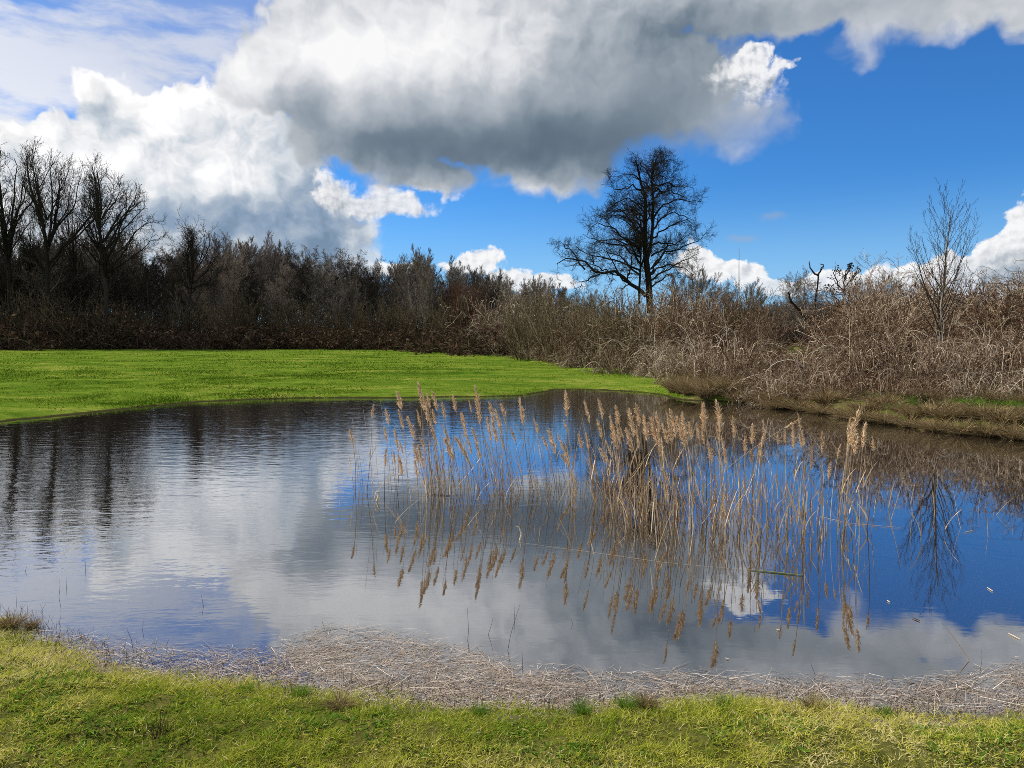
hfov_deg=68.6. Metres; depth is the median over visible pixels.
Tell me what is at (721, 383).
sedge tussock
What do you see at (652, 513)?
bare reed
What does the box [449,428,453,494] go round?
bare reed
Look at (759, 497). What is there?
bare reed
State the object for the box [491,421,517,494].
reed
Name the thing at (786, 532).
bare reed
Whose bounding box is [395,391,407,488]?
reed
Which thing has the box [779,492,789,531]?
bare reed
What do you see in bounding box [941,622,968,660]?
broken reed
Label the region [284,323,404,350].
bramble patch
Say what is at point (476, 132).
sky
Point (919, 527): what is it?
bare reed
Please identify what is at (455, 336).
bramble patch
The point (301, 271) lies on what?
bare tree
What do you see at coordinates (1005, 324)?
hedge bush
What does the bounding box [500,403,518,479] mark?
reed
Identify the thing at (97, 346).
bramble patch
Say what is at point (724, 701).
grass tuft
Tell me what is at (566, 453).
reed
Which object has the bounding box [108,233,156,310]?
bare tree
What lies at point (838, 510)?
bare reed
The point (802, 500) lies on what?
bare reed
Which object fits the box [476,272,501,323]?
bare tree
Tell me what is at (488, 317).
hedge shrub
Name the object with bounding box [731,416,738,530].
reed
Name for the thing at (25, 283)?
bare tree
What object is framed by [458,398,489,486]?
reed
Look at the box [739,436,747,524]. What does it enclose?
reed
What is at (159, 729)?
dead weed
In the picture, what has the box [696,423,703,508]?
reed
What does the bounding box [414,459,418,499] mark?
reed
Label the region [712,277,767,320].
bare tree
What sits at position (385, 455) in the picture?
reed
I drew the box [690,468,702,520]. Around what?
bare reed
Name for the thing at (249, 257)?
bare tree
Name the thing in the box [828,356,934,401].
bramble
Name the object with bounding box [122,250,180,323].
bare tree
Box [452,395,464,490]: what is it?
reed
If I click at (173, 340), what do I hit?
bramble patch
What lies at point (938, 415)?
sedge tussock
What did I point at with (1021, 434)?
sedge tussock
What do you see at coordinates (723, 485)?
bare reed
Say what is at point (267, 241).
bare tree
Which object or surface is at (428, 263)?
bare tree
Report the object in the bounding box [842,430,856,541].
reed
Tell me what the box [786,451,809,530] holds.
bare reed
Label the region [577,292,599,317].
bare tree
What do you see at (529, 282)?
bare tree
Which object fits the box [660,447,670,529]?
bare reed
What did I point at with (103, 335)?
bramble patch
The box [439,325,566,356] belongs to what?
bramble patch
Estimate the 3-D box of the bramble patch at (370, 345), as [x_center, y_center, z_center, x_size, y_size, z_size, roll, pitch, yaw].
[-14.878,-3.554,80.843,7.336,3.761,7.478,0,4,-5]
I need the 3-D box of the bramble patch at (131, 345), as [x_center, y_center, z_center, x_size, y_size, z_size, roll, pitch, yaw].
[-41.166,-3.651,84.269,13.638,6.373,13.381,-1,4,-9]
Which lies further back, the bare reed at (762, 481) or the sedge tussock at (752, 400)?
the sedge tussock at (752, 400)
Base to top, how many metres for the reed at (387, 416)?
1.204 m
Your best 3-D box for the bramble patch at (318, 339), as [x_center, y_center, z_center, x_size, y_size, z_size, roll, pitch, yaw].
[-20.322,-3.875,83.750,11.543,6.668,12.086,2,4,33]
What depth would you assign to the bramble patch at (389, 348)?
77.23 m
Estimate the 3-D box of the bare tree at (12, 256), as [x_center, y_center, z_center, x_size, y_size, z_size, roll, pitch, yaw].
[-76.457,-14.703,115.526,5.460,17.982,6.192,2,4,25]
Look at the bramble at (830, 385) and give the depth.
18.70 m
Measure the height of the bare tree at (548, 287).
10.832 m
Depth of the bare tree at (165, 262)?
106.27 m
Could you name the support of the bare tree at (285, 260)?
on the ground at (402, 387)
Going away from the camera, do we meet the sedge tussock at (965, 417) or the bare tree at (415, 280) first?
the sedge tussock at (965, 417)
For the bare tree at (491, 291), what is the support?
on the ground at (402, 387)
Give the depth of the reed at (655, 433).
7.44 m
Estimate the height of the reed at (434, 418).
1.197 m
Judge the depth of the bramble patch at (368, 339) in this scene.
78.52 m
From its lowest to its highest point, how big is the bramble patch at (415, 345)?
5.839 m
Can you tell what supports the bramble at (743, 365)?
on the ground at (402, 387)
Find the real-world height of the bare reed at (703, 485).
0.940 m
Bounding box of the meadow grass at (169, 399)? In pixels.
[0,346,1009,427]
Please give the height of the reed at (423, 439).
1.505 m
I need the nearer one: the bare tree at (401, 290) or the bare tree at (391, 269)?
the bare tree at (401, 290)
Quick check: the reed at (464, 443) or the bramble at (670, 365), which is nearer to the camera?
the reed at (464, 443)
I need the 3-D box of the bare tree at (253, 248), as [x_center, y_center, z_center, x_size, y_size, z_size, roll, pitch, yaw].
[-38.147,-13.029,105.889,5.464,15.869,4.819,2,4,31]
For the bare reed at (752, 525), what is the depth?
6.45 m
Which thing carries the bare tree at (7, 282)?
on the ground at (402, 387)
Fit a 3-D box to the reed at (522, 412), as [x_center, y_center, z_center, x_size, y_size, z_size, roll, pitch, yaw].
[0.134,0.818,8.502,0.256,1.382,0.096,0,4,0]
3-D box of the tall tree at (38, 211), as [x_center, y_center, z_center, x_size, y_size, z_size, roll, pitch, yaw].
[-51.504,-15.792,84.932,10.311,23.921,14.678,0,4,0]
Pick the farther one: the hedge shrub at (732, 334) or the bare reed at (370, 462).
the hedge shrub at (732, 334)
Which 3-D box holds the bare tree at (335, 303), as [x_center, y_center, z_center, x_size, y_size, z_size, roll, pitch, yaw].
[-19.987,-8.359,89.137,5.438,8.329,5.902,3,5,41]
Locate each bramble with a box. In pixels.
[504,336,536,358]
[533,333,571,361]
[553,335,612,367]
[576,333,660,374]
[622,322,694,377]
[640,319,754,384]
[659,320,791,381]
[706,368,765,393]
[707,320,806,384]
[722,333,842,389]
[726,355,837,405]
[760,327,879,391]
[779,361,877,405]
[794,305,920,386]
[819,303,961,392]
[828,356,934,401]
[854,310,991,391]
[882,361,977,403]
[892,307,1023,388]
[915,317,1023,395]
[926,358,1023,403]
[943,327,1023,395]
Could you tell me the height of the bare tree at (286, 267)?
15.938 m
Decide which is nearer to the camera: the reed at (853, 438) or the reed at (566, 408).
the reed at (853, 438)
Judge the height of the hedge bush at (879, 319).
5.318 m
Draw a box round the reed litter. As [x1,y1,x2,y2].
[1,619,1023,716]
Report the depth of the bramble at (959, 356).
17.72 m
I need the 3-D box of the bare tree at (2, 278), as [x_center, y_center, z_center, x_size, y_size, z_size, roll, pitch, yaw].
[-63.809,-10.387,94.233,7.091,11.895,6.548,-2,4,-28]
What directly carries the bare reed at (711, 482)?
in the water
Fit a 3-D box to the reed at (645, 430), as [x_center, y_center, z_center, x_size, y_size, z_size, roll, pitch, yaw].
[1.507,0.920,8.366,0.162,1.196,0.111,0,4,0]
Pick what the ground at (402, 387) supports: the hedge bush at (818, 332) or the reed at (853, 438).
the hedge bush at (818, 332)
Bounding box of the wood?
[0,271,980,347]
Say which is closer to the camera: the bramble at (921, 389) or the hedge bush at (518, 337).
the bramble at (921, 389)
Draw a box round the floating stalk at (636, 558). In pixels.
[527,543,746,569]
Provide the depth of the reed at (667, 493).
6.72 m
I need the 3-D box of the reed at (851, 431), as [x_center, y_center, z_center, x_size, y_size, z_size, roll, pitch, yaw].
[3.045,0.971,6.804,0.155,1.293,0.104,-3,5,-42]
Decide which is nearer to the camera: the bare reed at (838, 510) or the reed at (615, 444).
the bare reed at (838, 510)
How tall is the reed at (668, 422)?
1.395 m
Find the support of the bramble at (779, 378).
on the ground at (402, 387)
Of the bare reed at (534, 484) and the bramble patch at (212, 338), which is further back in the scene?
the bramble patch at (212, 338)
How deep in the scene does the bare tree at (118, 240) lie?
118.66 m
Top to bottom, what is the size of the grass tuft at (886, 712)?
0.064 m
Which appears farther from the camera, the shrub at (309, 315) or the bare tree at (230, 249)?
the bare tree at (230, 249)
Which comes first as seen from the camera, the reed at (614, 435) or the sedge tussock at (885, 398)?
the reed at (614, 435)
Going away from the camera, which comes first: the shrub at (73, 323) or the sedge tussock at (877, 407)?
the sedge tussock at (877, 407)
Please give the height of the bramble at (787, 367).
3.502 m
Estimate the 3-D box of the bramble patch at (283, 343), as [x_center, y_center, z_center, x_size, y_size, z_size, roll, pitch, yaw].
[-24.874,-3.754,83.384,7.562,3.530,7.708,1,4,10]
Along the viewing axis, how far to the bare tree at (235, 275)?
94.18 m
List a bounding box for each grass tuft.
[0,608,35,629]
[16,616,45,629]
[228,679,256,693]
[284,682,317,697]
[310,688,366,712]
[464,702,492,715]
[566,693,598,715]
[613,691,642,710]
[623,686,660,710]
[710,693,739,708]
[789,692,834,711]
[871,704,899,719]
[894,395,927,403]
[900,396,919,404]
[950,394,992,405]
[989,397,1023,406]
[1001,400,1023,407]
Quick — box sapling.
[906,178,978,367]
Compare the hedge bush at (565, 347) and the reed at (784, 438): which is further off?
the hedge bush at (565, 347)
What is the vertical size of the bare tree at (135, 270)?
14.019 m
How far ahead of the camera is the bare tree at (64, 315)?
104.10 m
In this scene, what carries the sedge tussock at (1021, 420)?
on the ground at (402, 387)
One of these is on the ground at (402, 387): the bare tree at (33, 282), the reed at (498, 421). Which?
the bare tree at (33, 282)
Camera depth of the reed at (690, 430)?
7.80 m
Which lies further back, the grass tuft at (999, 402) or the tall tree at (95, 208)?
the tall tree at (95, 208)
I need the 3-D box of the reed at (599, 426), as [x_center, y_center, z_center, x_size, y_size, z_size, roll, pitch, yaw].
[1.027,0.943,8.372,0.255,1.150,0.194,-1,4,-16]
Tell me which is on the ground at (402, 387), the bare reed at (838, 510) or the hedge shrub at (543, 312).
the hedge shrub at (543, 312)
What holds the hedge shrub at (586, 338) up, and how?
on the ground at (402, 387)
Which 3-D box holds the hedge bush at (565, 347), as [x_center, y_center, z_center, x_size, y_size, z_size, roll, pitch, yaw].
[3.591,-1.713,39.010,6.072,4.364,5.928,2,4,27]
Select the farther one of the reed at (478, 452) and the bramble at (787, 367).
the bramble at (787, 367)
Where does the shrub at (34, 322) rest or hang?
on the ground at (402, 387)
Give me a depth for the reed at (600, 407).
8.82 m
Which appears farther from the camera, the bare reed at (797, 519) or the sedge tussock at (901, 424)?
the sedge tussock at (901, 424)
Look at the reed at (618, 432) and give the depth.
7.28 m
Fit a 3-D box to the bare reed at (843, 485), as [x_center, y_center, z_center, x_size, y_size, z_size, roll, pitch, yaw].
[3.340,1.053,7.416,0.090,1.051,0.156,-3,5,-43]
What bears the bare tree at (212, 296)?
on the ground at (402, 387)
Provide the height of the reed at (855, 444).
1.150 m
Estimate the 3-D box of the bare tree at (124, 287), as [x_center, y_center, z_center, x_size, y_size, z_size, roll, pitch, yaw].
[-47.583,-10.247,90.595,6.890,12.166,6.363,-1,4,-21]
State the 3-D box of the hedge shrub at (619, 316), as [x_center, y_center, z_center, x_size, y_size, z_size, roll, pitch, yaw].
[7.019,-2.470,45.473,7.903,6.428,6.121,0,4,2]
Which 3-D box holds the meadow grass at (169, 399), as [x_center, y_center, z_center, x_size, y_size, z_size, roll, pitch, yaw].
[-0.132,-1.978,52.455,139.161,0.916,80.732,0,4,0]
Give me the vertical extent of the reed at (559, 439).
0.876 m
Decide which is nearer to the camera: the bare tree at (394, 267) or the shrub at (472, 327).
the shrub at (472, 327)
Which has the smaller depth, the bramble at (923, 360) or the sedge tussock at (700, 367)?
the bramble at (923, 360)
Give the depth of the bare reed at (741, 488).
7.32 m
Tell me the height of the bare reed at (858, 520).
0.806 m
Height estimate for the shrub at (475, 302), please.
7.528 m
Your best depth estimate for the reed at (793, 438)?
6.98 m
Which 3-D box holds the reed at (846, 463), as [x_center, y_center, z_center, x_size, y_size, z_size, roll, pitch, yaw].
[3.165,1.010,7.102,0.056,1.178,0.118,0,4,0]
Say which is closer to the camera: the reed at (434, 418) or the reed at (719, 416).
the reed at (719, 416)
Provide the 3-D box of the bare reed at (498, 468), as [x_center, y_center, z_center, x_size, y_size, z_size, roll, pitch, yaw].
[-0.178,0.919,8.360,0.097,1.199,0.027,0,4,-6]
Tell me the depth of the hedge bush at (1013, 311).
21.43 m
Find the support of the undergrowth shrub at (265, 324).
on the ground at (402, 387)
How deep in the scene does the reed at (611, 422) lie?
7.39 m
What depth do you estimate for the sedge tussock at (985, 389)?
17.02 m
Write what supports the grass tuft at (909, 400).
on the ground at (402, 387)
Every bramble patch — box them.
[0,326,76,349]
[2,335,83,349]
[31,332,99,349]
[32,334,131,349]
[57,331,130,349]
[68,329,161,349]
[76,324,190,349]
[81,324,198,348]
[120,330,189,348]
[121,333,204,349]
[131,329,207,349]
[145,326,271,349]
[147,329,249,349]
[172,323,271,349]
[188,324,298,349]
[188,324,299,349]
[215,327,321,349]
[267,326,351,349]
[267,336,314,348]
[271,336,326,348]
[274,319,370,349]
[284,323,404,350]
[305,332,370,349]
[340,325,414,349]
[347,335,393,349]
[354,329,433,349]
[372,320,485,351]
[375,330,421,349]
[399,323,480,352]
[404,324,553,354]
[425,330,484,351]
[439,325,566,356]
[441,325,544,353]
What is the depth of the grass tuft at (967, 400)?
15.91 m
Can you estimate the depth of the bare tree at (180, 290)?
102.83 m
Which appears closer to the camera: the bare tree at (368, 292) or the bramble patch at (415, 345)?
the bramble patch at (415, 345)
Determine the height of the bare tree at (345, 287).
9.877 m
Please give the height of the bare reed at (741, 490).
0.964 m
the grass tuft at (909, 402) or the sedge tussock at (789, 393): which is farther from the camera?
the sedge tussock at (789, 393)
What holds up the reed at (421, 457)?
in the water
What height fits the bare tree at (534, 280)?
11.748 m
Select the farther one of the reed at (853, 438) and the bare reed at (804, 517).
the reed at (853, 438)
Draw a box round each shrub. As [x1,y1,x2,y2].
[0,284,75,339]
[0,307,163,350]
[25,292,138,347]
[86,310,162,348]
[150,301,222,339]
[153,321,182,338]
[203,293,274,341]
[229,301,302,339]
[270,299,327,339]
[359,302,437,340]
[362,291,420,345]
[389,305,443,338]
[415,300,455,331]
[422,293,471,339]
[438,280,488,332]
[439,280,574,351]
[461,321,482,341]
[475,304,528,350]
[475,319,535,354]
[517,295,585,345]
[556,320,628,360]
[562,304,624,332]
[564,289,670,355]
[652,301,711,352]
[683,316,784,352]
[688,296,773,344]
[735,307,786,352]
[771,289,966,367]
[791,263,982,353]
[819,282,922,350]
[825,285,972,358]
[936,303,1018,352]
[937,272,1023,321]
[946,283,1012,324]
[956,284,1022,329]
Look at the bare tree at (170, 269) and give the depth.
112.85 m
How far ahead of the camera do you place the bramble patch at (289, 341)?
81.60 m
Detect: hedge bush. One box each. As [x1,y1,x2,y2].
[494,292,572,360]
[511,292,600,362]
[520,312,616,366]
[553,284,653,367]
[577,272,776,372]
[591,282,693,368]
[626,280,771,371]
[698,277,782,348]
[711,297,815,366]
[787,278,979,370]
[801,248,1015,365]
[803,298,920,367]
[829,275,987,361]
[914,312,1023,379]
[918,259,1023,369]
[938,266,1023,367]
[946,286,1022,360]
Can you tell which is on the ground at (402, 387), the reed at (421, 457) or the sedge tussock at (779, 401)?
the sedge tussock at (779, 401)
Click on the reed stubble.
(605, 489)
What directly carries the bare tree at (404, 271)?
on the ground at (402, 387)
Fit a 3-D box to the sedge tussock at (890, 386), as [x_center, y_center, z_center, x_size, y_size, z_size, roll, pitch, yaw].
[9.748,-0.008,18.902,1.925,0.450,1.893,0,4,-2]
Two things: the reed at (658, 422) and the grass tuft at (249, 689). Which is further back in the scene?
the reed at (658, 422)
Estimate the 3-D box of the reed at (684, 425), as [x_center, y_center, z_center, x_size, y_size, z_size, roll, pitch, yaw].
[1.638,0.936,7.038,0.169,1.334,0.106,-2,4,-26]
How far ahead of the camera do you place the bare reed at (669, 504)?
6.79 m
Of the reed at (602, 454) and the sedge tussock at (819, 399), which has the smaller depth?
the reed at (602, 454)
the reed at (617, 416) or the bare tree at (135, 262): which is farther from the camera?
the bare tree at (135, 262)
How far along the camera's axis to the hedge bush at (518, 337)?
45.52 m
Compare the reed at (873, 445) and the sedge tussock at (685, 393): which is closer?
the reed at (873, 445)
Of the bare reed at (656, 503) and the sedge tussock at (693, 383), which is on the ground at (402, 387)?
the sedge tussock at (693, 383)
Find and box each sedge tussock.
[648,376,685,392]
[659,374,705,393]
[660,370,706,382]
[662,366,727,379]
[672,379,705,395]
[676,358,734,374]
[679,376,730,398]
[680,352,740,362]
[681,377,706,388]
[683,375,727,387]
[689,372,749,394]
[710,382,762,402]
[711,375,755,389]
[730,370,777,381]
[734,388,774,404]
[735,368,774,379]
[738,351,802,369]
[750,397,795,408]
[757,387,796,403]
[760,381,788,394]
[761,396,808,408]
[771,397,823,410]
[772,383,817,392]
[773,387,815,400]
[785,378,834,390]
[792,386,852,403]
[794,401,838,413]
[818,392,842,400]
[822,405,858,417]
[832,398,884,411]
[832,403,902,422]
[856,392,915,408]
[858,393,893,405]
[860,406,908,424]
[865,403,885,410]
[872,380,919,389]
[883,402,914,411]
[883,413,933,427]
[886,405,931,419]
[889,390,950,398]
[896,387,965,403]
[896,396,960,416]
[899,416,961,431]
[918,393,953,402]
[919,415,987,434]
[921,404,959,420]
[922,391,975,402]
[924,399,974,409]
[931,381,980,394]
[935,404,973,419]
[944,414,1023,437]
[945,399,1023,415]
[951,408,983,419]
[954,389,1022,402]
[955,403,1003,419]
[960,404,1023,425]
[963,404,1018,412]
[973,381,1014,394]
[979,416,1023,441]
[991,424,1023,438]
[994,392,1023,403]
[1000,409,1023,423]
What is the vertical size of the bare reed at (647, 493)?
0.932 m
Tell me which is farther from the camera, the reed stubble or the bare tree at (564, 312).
the bare tree at (564, 312)
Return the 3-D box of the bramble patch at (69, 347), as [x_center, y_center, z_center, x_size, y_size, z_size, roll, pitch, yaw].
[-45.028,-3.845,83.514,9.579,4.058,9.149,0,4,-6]
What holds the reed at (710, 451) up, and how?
in the water
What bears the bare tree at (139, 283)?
on the ground at (402, 387)
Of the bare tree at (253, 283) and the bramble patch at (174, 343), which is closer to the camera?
the bramble patch at (174, 343)
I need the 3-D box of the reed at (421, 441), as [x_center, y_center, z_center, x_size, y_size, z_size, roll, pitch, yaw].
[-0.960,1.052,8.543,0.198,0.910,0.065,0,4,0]
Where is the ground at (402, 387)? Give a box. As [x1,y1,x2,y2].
[0,341,1023,767]
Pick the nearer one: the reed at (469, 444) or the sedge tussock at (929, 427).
the reed at (469, 444)
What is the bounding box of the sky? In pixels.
[0,0,1023,332]
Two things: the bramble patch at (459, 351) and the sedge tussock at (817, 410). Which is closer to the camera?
the sedge tussock at (817, 410)
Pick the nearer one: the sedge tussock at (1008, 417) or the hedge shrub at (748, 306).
the sedge tussock at (1008, 417)
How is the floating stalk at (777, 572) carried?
on the water
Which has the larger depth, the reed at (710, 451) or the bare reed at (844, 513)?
the reed at (710, 451)
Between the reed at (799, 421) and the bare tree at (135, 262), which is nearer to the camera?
the reed at (799, 421)
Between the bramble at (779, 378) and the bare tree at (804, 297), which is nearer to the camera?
the bramble at (779, 378)
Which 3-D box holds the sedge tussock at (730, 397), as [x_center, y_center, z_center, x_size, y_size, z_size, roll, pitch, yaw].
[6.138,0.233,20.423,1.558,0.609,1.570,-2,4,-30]
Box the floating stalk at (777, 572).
[750,569,802,575]
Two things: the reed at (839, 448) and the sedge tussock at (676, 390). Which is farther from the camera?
the sedge tussock at (676, 390)
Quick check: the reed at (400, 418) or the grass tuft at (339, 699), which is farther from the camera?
the reed at (400, 418)
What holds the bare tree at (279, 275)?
on the ground at (402, 387)
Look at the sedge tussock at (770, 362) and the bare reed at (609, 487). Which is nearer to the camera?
the bare reed at (609, 487)
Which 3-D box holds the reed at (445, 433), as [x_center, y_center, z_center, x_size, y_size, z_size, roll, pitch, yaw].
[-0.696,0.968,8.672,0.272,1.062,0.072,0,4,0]
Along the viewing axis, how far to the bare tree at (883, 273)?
68.83 m
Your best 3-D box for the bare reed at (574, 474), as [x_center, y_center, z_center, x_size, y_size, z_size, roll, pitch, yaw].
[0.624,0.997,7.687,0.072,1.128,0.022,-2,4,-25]
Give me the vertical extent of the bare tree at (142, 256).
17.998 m
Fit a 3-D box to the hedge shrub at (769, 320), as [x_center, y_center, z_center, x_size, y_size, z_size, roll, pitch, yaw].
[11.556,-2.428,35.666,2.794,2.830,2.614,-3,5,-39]
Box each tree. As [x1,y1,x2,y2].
[0,143,62,332]
[0,229,22,286]
[0,235,61,322]
[0,235,65,324]
[0,245,37,328]
[0,258,34,321]
[0,263,32,324]
[1,242,93,322]
[3,171,67,316]
[7,136,110,336]
[11,240,66,323]
[13,238,71,312]
[25,171,111,320]
[31,235,118,322]
[38,246,103,323]
[40,152,168,334]
[41,234,100,317]
[50,239,108,316]
[51,231,105,317]
[76,234,149,321]
[85,253,143,324]
[86,242,155,318]
[98,234,161,320]
[107,226,127,306]
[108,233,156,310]
[119,246,182,327]
[119,265,163,325]
[122,238,147,320]
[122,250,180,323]
[138,247,197,326]
[152,245,183,324]
[153,249,180,312]
[154,267,180,325]
[155,235,205,313]
[157,205,236,331]
[158,249,206,321]
[167,256,206,324]
[169,243,231,326]
[174,237,229,329]
[175,241,258,329]
[199,254,226,324]
[201,231,284,331]
[203,229,244,255]
[209,247,231,323]
[216,237,275,324]
[219,254,272,330]
[224,235,257,324]
[227,238,284,324]
[251,240,282,323]
[252,271,299,327]
[260,248,309,330]
[261,243,315,329]
[263,245,292,305]
[266,260,299,327]
[270,239,329,327]
[274,243,327,325]
[277,243,300,329]
[288,245,353,325]
[293,253,350,336]
[299,251,322,326]
[304,246,357,326]
[306,270,367,333]
[315,247,367,316]
[321,282,366,327]
[322,252,367,326]
[340,261,387,322]
[341,253,365,308]
[345,256,386,328]
[351,255,403,325]
[365,258,385,320]
[376,258,419,317]
[377,266,405,321]
[387,260,398,313]
[390,253,441,325]
[390,257,408,328]
[393,268,414,321]
[396,256,418,308]
[398,255,427,323]
[401,243,438,332]
[412,254,460,328]
[415,248,443,312]
[419,266,442,327]
[426,273,464,323]
[437,267,469,321]
[445,260,463,300]
[459,266,471,319]
[463,265,495,322]
[464,265,485,311]
[465,273,502,320]
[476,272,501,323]
[480,269,499,327]
[481,274,513,324]
[484,270,519,322]
[491,268,504,317]
[501,281,540,325]
[503,275,522,320]
[519,278,530,296]
[520,274,545,304]
[521,278,567,322]
[530,282,545,323]
[532,276,556,300]
[535,289,559,328]
[547,145,716,313]
[554,287,594,323]
[556,282,566,299]
[557,300,568,330]
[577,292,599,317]
[582,289,600,318]
[592,295,614,321]
[665,258,721,316]
[704,281,735,319]
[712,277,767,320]
[771,269,814,341]
[782,268,832,342]
[788,292,806,319]
[809,261,823,351]
[824,262,860,303]
[843,276,868,307]
[857,270,909,309]
[944,278,979,308]
[979,274,1007,307]
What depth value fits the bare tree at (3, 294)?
96.27 m
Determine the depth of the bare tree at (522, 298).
94.90 m
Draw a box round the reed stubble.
[421,422,880,560]
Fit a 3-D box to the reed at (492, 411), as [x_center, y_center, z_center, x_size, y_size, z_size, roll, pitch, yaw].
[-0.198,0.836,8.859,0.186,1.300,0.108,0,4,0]
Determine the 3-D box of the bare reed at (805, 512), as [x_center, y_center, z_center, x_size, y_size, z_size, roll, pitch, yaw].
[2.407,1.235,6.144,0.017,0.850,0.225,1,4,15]
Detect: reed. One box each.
[348,429,355,492]
[363,410,379,490]
[367,404,383,489]
[375,428,405,493]
[383,426,391,488]
[383,448,387,497]
[384,409,395,487]
[392,449,411,491]
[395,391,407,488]
[397,409,407,478]
[397,454,403,497]
[399,441,410,498]
[406,416,426,494]
[412,442,420,491]
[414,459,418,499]
[416,409,427,482]
[416,444,428,499]
[417,381,433,492]
[419,389,428,488]
[419,437,434,490]
[423,395,439,490]
[423,402,431,495]
[424,457,426,506]
[426,394,438,480]
[427,410,441,485]
[429,417,438,491]
[431,391,444,490]
[441,402,456,496]
[441,406,454,497]
[441,425,462,491]
[443,437,461,496]
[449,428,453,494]
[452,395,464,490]
[454,436,478,487]
[456,412,468,486]
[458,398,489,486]
[460,412,472,496]
[465,456,475,487]
[466,434,475,488]
[469,401,487,477]
[470,428,479,473]
[474,384,494,489]
[474,442,489,498]
[486,417,497,492]
[488,401,502,487]
[490,455,499,500]
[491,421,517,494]
[492,417,499,494]
[494,408,510,491]
[499,433,513,488]
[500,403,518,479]
[501,394,512,480]
[509,427,523,493]
[515,397,533,492]
[529,463,538,497]
[533,418,547,486]
[542,436,556,499]
[547,427,561,496]
[557,433,566,478]
[559,441,575,504]
[560,393,570,495]
[560,454,577,484]
[563,419,575,486]
[565,390,576,486]
[565,434,571,505]
[570,461,574,486]
[577,434,593,488]
[583,400,597,507]
[585,432,595,504]
[586,450,593,494]
[588,460,603,500]
[596,419,614,497]
[597,397,608,484]
[599,448,613,473]
[603,437,612,517]
[605,440,621,514]
[609,413,623,517]
[609,426,626,490]
[612,424,625,528]
[613,451,622,516]
[614,405,626,500]
[615,420,630,518]
[619,427,633,497]
[624,427,636,516]
[625,408,643,503]
[627,441,639,498]
[628,485,635,527]
[633,403,647,505]
[635,425,642,517]
[640,456,648,517]
[641,469,656,543]
[642,414,652,496]
[648,417,659,510]
[653,438,669,505]
[654,412,666,508]
[655,470,658,540]
[655,510,672,559]
[656,435,666,504]
[660,423,675,520]
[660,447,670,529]
[661,467,677,516]
[662,471,676,533]
[663,454,673,515]
[666,412,672,532]
[666,483,671,534]
[667,424,681,466]
[669,408,685,517]
[675,416,689,530]
[679,411,684,478]
[680,414,692,526]
[686,460,693,528]
[687,422,693,507]
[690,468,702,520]
[694,446,704,504]
[696,401,707,516]
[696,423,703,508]
[701,419,800,491]
[701,426,706,484]
[702,412,711,496]
[704,441,715,522]
[710,461,718,509]
[710,478,717,524]
[712,399,723,536]
[712,489,720,548]
[714,426,724,497]
[714,443,725,514]
[715,466,723,516]
[716,490,723,537]
[717,484,731,528]
[720,435,740,533]
[722,489,737,533]
[723,453,726,535]
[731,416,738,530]
[734,469,742,514]
[738,453,748,518]
[738,457,757,514]
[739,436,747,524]
[740,473,753,524]
[743,480,761,528]
[745,423,755,503]
[747,476,759,554]
[748,448,753,520]
[749,503,753,543]
[751,455,757,533]
[756,433,763,517]
[756,443,763,522]
[759,441,762,510]
[762,419,767,526]
[762,484,766,533]
[772,469,786,516]
[775,432,778,498]
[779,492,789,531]
[780,429,788,530]
[784,481,790,552]
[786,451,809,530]
[786,485,800,544]
[790,466,805,529]
[791,425,797,528]
[791,451,801,510]
[792,477,815,549]
[797,412,803,529]
[799,433,814,516]
[801,430,805,525]
[803,485,807,546]
[804,432,824,528]
[806,461,822,523]
[808,449,813,533]
[816,476,836,520]
[822,475,824,535]
[825,461,831,531]
[830,444,840,523]
[836,481,853,534]
[837,487,839,533]
[838,418,850,514]
[838,422,855,531]
[840,444,853,514]
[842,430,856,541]
[843,491,859,544]
[844,406,860,525]
[844,432,851,508]
[846,436,858,530]
[851,446,865,527]
[855,422,869,538]
[857,436,876,527]
[862,446,876,504]
[865,463,866,522]
[910,512,921,541]
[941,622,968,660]
[943,497,961,532]
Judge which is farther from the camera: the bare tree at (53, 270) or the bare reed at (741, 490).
the bare tree at (53, 270)
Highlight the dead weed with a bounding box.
[145,705,181,740]
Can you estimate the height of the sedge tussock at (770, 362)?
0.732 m
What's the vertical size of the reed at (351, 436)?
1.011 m
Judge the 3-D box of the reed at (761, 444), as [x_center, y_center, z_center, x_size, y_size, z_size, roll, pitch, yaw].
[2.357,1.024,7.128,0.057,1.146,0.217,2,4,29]
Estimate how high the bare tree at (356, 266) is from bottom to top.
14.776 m
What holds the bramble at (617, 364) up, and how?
on the ground at (402, 387)
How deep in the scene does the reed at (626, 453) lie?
8.34 m
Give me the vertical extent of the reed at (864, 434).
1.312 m
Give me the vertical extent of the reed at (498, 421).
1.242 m
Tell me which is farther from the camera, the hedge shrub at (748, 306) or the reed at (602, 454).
the hedge shrub at (748, 306)
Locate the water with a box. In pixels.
[0,390,1023,713]
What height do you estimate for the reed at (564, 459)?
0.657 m
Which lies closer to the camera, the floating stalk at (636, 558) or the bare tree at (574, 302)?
the floating stalk at (636, 558)
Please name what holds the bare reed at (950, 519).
in the water

